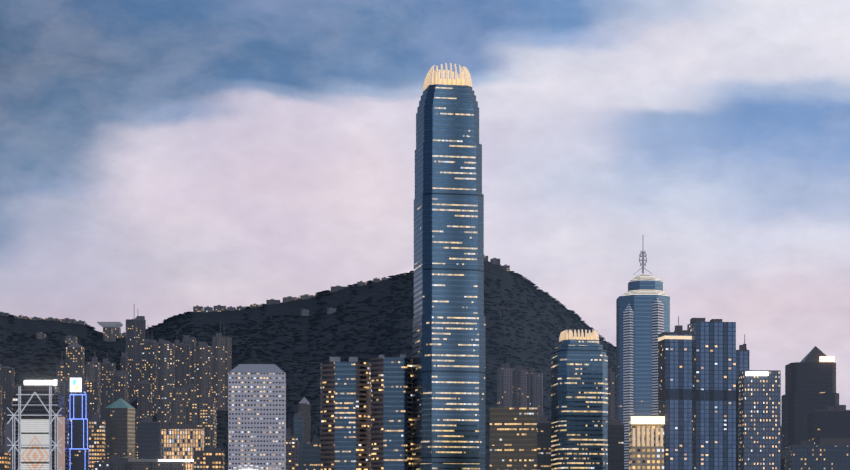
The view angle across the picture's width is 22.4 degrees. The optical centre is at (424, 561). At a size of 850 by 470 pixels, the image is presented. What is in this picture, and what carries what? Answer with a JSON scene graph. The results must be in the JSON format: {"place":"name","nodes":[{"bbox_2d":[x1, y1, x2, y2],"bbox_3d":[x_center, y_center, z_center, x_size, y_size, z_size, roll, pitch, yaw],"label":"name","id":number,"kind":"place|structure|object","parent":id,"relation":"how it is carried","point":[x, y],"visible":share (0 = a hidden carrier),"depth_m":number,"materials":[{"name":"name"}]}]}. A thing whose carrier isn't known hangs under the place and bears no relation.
{"place":"outdoors","nodes":[
{"label":"outdoors","id":0,"kind":"place"},
{"bbox_2d":[233,465,263,469],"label":"observation wheel","id":1,"kind":"object","parent":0,"point":[246,467],"visible":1,"depth_m":1469.73,"materials":[{"name":"white"}]},
{"bbox_2d":[0,261,615,469],"bbox_3d":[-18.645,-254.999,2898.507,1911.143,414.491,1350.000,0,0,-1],"label":"mountain","id":2,"kind":"structure","parent":0,"point":[377,291],"depth_m":3130.92,"materials":[{"name":"plant"}]},
{"bbox_2d":[0,312,9,316],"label":"ridge house","id":3,"kind":"structure","parent":2,"relation":"on","point":[3,314],"depth_m":3256.27,"materials":[{"name":"grey"}]},
{"bbox_2d":[15,315,28,318],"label":"ridge house","id":4,"kind":"structure","parent":2,"relation":"on","point":[22,317],"depth_m":3256.82,"materials":[{"name":"grey"}]},
{"bbox_2d":[36,332,45,338],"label":"slope house","id":5,"kind":"structure","parent":2,"relation":"on","point":[40,335],"depth_m":3173.74,"materials":[{"name":"grey"}]},
{"bbox_2d":[44,317,59,320],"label":"ridge house","id":6,"kind":"structure","parent":2,"relation":"on","point":[54,319],"depth_m":3257.85,"materials":[{"name":"grey"}]},
{"bbox_2d":[60,318,76,323],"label":"ridge house","id":7,"kind":"structure","parent":2,"relation":"on","point":[67,320],"depth_m":3258.36,"materials":[{"name":"grey"}]},
{"bbox_2d":[65,335,76,344],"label":"slope house","id":8,"kind":"structure","parent":2,"relation":"on","point":[69,339],"depth_m":3153.74,"materials":[{"name":"grey"}]},
{"bbox_2d":[76,320,85,324],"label":"ridge house","id":9,"kind":"structure","parent":2,"relation":"on","point":[81,322],"depth_m":3258.75,"materials":[{"name":"grey"}]},
{"bbox_2d":[97,322,122,341],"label":"hilltop tower building","id":10,"kind":"structure","parent":2,"relation":"on","point":[111,331],"depth_m":3233.74,"materials":[{"name":"grey concrete"}]},
{"bbox_2d":[193,305,203,312],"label":"ridge house","id":11,"kind":"structure","parent":2,"relation":"on","point":[196,308],"depth_m":3262.57,"materials":[{"name":"grey"}]},
{"bbox_2d":[204,306,212,311],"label":"ridge house","id":12,"kind":"structure","parent":2,"relation":"on","point":[208,309],"depth_m":3262.90,"materials":[{"name":"grey"}]},
{"bbox_2d":[213,305,226,311],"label":"ridge house","id":13,"kind":"structure","parent":2,"relation":"on","point":[218,308],"depth_m":3263.26,"materials":[{"name":"grey"}]},
{"bbox_2d":[227,306,235,310],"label":"ridge house","id":14,"kind":"structure","parent":2,"relation":"on","point":[230,308],"depth_m":3263.65,"materials":[{"name":"grey"}]},
{"bbox_2d":[250,304,260,307],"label":"ridge house","id":15,"kind":"structure","parent":2,"relation":"on","point":[253,305],"depth_m":3264.43,"materials":[{"name":"grey"}]},
{"bbox_2d":[266,299,279,304],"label":"ridge house","id":16,"kind":"structure","parent":2,"relation":"on","point":[271,302],"depth_m":3264.99,"materials":[{"name":"grey"}]},
{"bbox_2d":[283,296,298,302],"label":"ridge house","id":17,"kind":"structure","parent":2,"relation":"on","point":[288,298],"depth_m":3265.55,"materials":[{"name":"grey"}]},
{"bbox_2d":[301,309,308,315],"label":"slope house","id":18,"kind":"structure","parent":2,"relation":"on","point":[304,312],"depth_m":3203.13,"materials":[{"name":"grey"}]},
{"bbox_2d":[0,271,615,468],"bbox_3d":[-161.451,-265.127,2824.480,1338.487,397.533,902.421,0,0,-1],"label":"forest","id":19,"kind":"object","parent":2,"relation":"on","point":[358,332],"visible":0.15,"depth_m":3120.37,"materials":[{"name":"black plant"}]},
{"bbox_2d":[300,294,315,298],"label":"ridge house","id":20,"kind":"structure","parent":2,"relation":"on","point":[306,296],"depth_m":3266.14,"materials":[{"name":"grey"}]},
{"bbox_2d":[327,307,335,314],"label":"slope house","id":21,"kind":"structure","parent":2,"relation":"on","point":[330,310],"depth_m":3193.48,"materials":[{"name":"grey"}]},
{"bbox_2d":[331,286,347,292],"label":"ridge house","id":22,"kind":"structure","parent":2,"relation":"on","point":[335,288],"depth_m":3267.09,"materials":[{"name":"grey"}]},
{"bbox_2d":[357,281,366,285],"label":"ridge house","id":23,"kind":"structure","parent":2,"relation":"on","point":[360,283],"depth_m":3267.93,"materials":[{"name":"grey"}]},
{"bbox_2d":[373,278,379,282],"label":"ridge house","id":24,"kind":"structure","parent":2,"relation":"on","point":[375,280],"depth_m":3268.40,"materials":[{"name":"grey"}]},
{"bbox_2d":[490,258,499,265],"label":"ridge house","id":25,"kind":"structure","parent":2,"relation":"on","point":[495,261],"depth_m":3272.35,"materials":[{"name":"grey"}]},
{"bbox_2d":[503,264,509,271],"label":"ridge house","id":26,"kind":"structure","parent":2,"relation":"on","point":[506,267],"depth_m":3272.71,"materials":[{"name":"grey"}]},
{"bbox_2d":[0,0,849,409],"label":"sky","id":27,"kind":"structure","parent":0,"point":[160,160],"materials":[{"name":"white"}]},
{"label":"ground","id":28,"kind":"structure","parent":0,"visible":0},
{"bbox_2d":[0,385,1,444],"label":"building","id":29,"kind":"structure","parent":28,"relation":"on","point":[0,414],"depth_m":2219.93,"materials":[{"name":"grey concrete"}]},
{"bbox_2d":[0,432,10,469],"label":"building","id":30,"kind":"structure","parent":28,"relation":"on","point":[5,459],"depth_m":1869.12,"materials":[{"name":"brown"}]},
{"bbox_2d":[0,364,14,444],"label":"apartment tower","id":31,"kind":"structure","parent":28,"relation":"on","point":[7,378],"depth_m":2467.39,"materials":[{"name":"grey concrete"}]},
{"bbox_2d":[13,384,20,394],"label":"apartment tower","id":32,"kind":"structure","parent":28,"relation":"on","point":[15,390],"depth_m":2464.00,"materials":[{"name":"grey concrete"}]},
{"bbox_2d":[5,379,68,469],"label":"skyscraper","id":33,"kind":"structure","parent":28,"relation":"on","point":[37,431],"depth_m":2064.65,"materials":[{"name":"silver metal"}]},
{"bbox_2d":[48,377,64,415],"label":"grey building","id":34,"kind":"structure","parent":28,"relation":"on","point":[60,385],"depth_m":2266.29,"materials":[{"name":"grey concrete"}]},
{"bbox_2d":[56,354,64,382],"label":"apartment tower","id":35,"kind":"structure","parent":28,"relation":"on","point":[60,370],"depth_m":2465.10,"materials":[{"name":"grey concrete"}]},
{"bbox_2d":[65,342,84,418],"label":"high-rise building","id":36,"kind":"structure","parent":28,"relation":"on","point":[74,358],"depth_m":2465.81,"materials":[{"name":"grey concrete"}]},
{"bbox_2d":[68,376,89,469],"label":"skyscraper","id":37,"kind":"structure","parent":28,"relation":"on","point":[79,419],"depth_m":2118.48,"materials":[{"name":"blue glass"}]},
{"bbox_2d":[84,377,98,419],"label":"apartment tower","id":38,"kind":"structure","parent":28,"relation":"on","point":[91,387],"depth_m":2415.75,"materials":[{"name":"grey concrete"}]},
{"bbox_2d":[86,357,99,416],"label":"apartment tower","id":39,"kind":"structure","parent":28,"relation":"on","point":[93,369],"depth_m":2566.62,"materials":[{"name":"grey concrete"}]},
{"bbox_2d":[89,407,104,469],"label":"building","id":40,"kind":"structure","parent":28,"relation":"on","point":[96,439],"depth_m":1967.22,"materials":[{"name":"grey concrete"}]},
{"bbox_2d":[100,353,115,419],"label":"apartment tower","id":41,"kind":"structure","parent":28,"relation":"on","point":[107,370],"depth_m":2616.93,"materials":[{"name":"grey concrete"}]},
{"bbox_2d":[94,445,128,469],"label":"hotel annex","id":42,"kind":"object","parent":28,"relation":"on","point":[116,462],"visible":0.83,"depth_m":1728.35,"materials":[{"name":"grey"}]},
{"bbox_2d":[104,398,136,458],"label":"green roof tower","id":43,"kind":"structure","parent":28,"relation":"on","point":[120,416],"depth_m":2018.12,"materials":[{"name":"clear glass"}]},
{"bbox_2d":[114,370,127,402],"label":"apartment tower","id":44,"kind":"structure","parent":28,"relation":"on","point":[120,384],"depth_m":2467.01,"materials":[{"name":"grey concrete"}]},
{"bbox_2d":[121,352,127,375],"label":"apartment tower","id":45,"kind":"structure","parent":28,"relation":"on","point":[124,361],"depth_m":2566.91,"materials":[{"name":"grey concrete"}]},
{"bbox_2d":[126,316,145,403],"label":"apartment tower","id":46,"kind":"structure","parent":28,"relation":"on","point":[135,331],"depth_m":2817.48,"materials":[{"name":"grey concrete"}]},
{"bbox_2d":[137,380,151,458],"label":"apartment tower","id":47,"kind":"structure","parent":28,"relation":"on","point":[144,398],"depth_m":2367.60,"materials":[{"name":"grey concrete"}]},
{"bbox_2d":[141,339,157,415],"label":"apartment tower","id":48,"kind":"structure","parent":28,"relation":"on","point":[149,359],"depth_m":2717.71,"materials":[{"name":"grey concrete"}]},
{"bbox_2d":[138,417,161,458],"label":"building","id":49,"kind":"structure","parent":28,"relation":"on","point":[149,439],"depth_m":1968.24,"materials":[{"name":"grey concrete"}]},
{"bbox_2d":[128,459,192,469],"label":"low-rise building","id":50,"kind":"structure","parent":28,"relation":"on","point":[157,464],"depth_m":1718.82,"materials":[{"name":"beige"}]},
{"bbox_2d":[157,339,174,427],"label":"apartment tower","id":51,"kind":"structure","parent":28,"relation":"on","point":[165,367],"depth_m":2667.31,"materials":[{"name":"grey concrete"}]},
{"bbox_2d":[161,414,203,469],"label":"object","id":52,"kind":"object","parent":28,"relation":"on","point":[178,442],"visible":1,"depth_m":1869.13,"materials":[{"name":"grey"}]},
{"bbox_2d":[175,340,189,387],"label":"apartment tower","id":53,"kind":"structure","parent":28,"relation":"on","point":[182,358],"depth_m":2687.49,"materials":[{"name":"grey concrete"}]},
{"bbox_2d":[171,372,195,427],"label":"apartment tower","id":54,"kind":"structure","parent":28,"relation":"on","point":[184,395],"depth_m":2170.18,"materials":[{"name":"grey concrete"}]},
{"bbox_2d":[182,335,196,387],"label":"apartment tower","id":55,"kind":"structure","parent":28,"relation":"on","point":[192,342],"depth_m":2767.45,"materials":[{"name":"grey concrete"}]},
{"bbox_2d":[189,396,216,449],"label":"building","id":56,"kind":"structure","parent":28,"relation":"on","point":[203,414],"depth_m":2119.76,"materials":[{"name":"grey concrete"}]},
{"bbox_2d":[196,342,211,401],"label":"apartment tower","id":57,"kind":"structure","parent":28,"relation":"on","point":[203,368],"depth_m":2768.69,"materials":[{"name":"grey concrete"}]},
{"bbox_2d":[194,448,224,469],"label":"office building","id":58,"kind":"structure","parent":28,"relation":"on","point":[210,459],"depth_m":1819.73,"materials":[{"name":"grey"}]},
{"bbox_2d":[212,321,231,410],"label":"apartment tower","id":59,"kind":"structure","parent":28,"relation":"on","point":[221,357],"depth_m":2788.81,"materials":[{"name":"grey concrete"}]},
{"bbox_2d":[228,364,285,469],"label":"office tower","id":60,"kind":"structure","parent":28,"relation":"on","point":[256,414],"depth_m":1621.73,"materials":[{"name":"grey concrete"}]},
{"bbox_2d":[286,429,297,469],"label":"building","id":61,"kind":"structure","parent":28,"relation":"on","point":[291,452],"depth_m":1771.29,"materials":[{"name":"grey"}]},
{"bbox_2d":[294,412,302,469],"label":"building","id":62,"kind":"structure","parent":28,"relation":"on","point":[298,424],"depth_m":2071.10,"materials":[{"name":"grey concrete"}]},
{"bbox_2d":[298,397,309,442],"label":"pyramid tower","id":63,"kind":"structure","parent":28,"relation":"on","point":[304,406],"depth_m":2271.06,"materials":[{"name":"grey concrete"}]},
{"bbox_2d":[302,426,319,469],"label":"building","id":64,"kind":"structure","parent":28,"relation":"on","point":[311,456],"depth_m":1771.62,"materials":[{"name":"grey"}]},
{"bbox_2d":[320,357,370,469],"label":"skyscraper","id":65,"kind":"structure","parent":28,"relation":"on","point":[345,415],"depth_m":1732.50,"materials":[{"name":"blue glass"}]},
{"bbox_2d":[371,354,412,469],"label":"skyscraper","id":66,"kind":"structure","parent":28,"relation":"on","point":[391,413],"depth_m":1713.26,"materials":[{"name":"blue glass"}]},
{"bbox_2d":[413,63,484,469],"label":"skyscraper","id":67,"kind":"structure","parent":28,"relation":"on","point":[449,376],"depth_m":1679.28,"materials":[{"name":"blue glass"}]},
{"bbox_2d":[497,363,513,406],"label":"apartment tower","id":68,"kind":"structure","parent":28,"relation":"on","point":[505,384],"depth_m":2426.93,"materials":[{"name":"grey concrete"}]},
{"bbox_2d":[490,407,536,469],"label":"office building","id":69,"kind":"structure","parent":28,"relation":"on","point":[513,438],"depth_m":1575.91,"materials":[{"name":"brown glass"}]},
{"bbox_2d":[513,365,528,406],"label":"apartment tower","id":70,"kind":"structure","parent":28,"relation":"on","point":[520,386],"depth_m":2377.69,"materials":[{"name":"grey concrete"}]},
{"bbox_2d":[529,368,542,420],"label":"apartment tower","id":71,"kind":"structure","parent":28,"relation":"on","point":[535,389],"depth_m":2427.55,"materials":[{"name":"grey concrete"}]},
{"bbox_2d":[537,409,550,469],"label":"building","id":72,"kind":"structure","parent":28,"relation":"on","point":[543,443],"depth_m":1976.07,"materials":[{"name":"grey concrete"}]},
{"bbox_2d":[551,330,607,469],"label":"skyscraper","id":73,"kind":"structure","parent":28,"relation":"on","point":[579,402],"depth_m":1829.86,"materials":[{"name":"blue glass"}]},
{"bbox_2d":[608,368,614,422],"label":"building","id":74,"kind":"structure","parent":28,"relation":"on","point":[611,393],"depth_m":2428.37,"materials":[{"name":"grey concrete"}]},
{"bbox_2d":[608,413,623,469],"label":"building","id":75,"kind":"structure","parent":28,"relation":"on","point":[615,444],"depth_m":1877.28,"materials":[{"name":"grey concrete"}]},
{"bbox_2d":[616,251,669,469],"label":"skyscraper","id":76,"kind":"structure","parent":28,"relation":"on","point":[642,312],"depth_m":2078.32,"materials":[{"name":"blue glass"}]},
{"bbox_2d":[629,416,664,469],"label":"office building","id":77,"kind":"structure","parent":28,"relation":"on","point":[646,442],"depth_m":1577.03,"materials":[{"name":"beige concrete"}]},
{"bbox_2d":[658,316,691,469],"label":"skyscraper","id":78,"kind":"structure","parent":28,"relation":"on","point":[675,378],"depth_m":1619.46,"materials":[{"name":"blue glass"}]},
{"bbox_2d":[687,318,735,469],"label":"skyscraper","id":79,"kind":"structure","parent":28,"relation":"on","point":[713,394],"depth_m":1630.80,"materials":[{"name":"blue glass"}]},
{"bbox_2d":[736,334,748,469],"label":"skyscraper","id":80,"kind":"structure","parent":28,"relation":"on","point":[742,357],"depth_m":1678.91,"materials":[{"name":"blue glass"}]},
{"bbox_2d":[738,370,780,469],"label":"office tower","id":81,"kind":"structure","parent":28,"relation":"on","point":[759,419],"depth_m":1631.14,"materials":[{"name":"blue"}]},
{"bbox_2d":[781,442,784,469],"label":"building","id":82,"kind":"structure","parent":28,"relation":"on","point":[783,460],"depth_m":1729.88,"materials":[{"name":"grey"}]},
{"bbox_2d":[781,346,838,450],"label":"office building","id":83,"kind":"structure","parent":28,"relation":"on","point":[810,381],"depth_m":2084.49,"materials":[{"name":"black glass"}]},
{"bbox_2d":[785,438,849,469],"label":"building","id":84,"kind":"structure","parent":28,"relation":"on","point":[828,454],"depth_m":1680.45,"materials":[{"name":"grey"}]},
{"bbox_2d":[808,405,849,443],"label":"building","id":85,"kind":"structure","parent":28,"relation":"on","point":[831,421],"depth_m":1881.47,"materials":[{"name":"grey concrete"}]}
]}

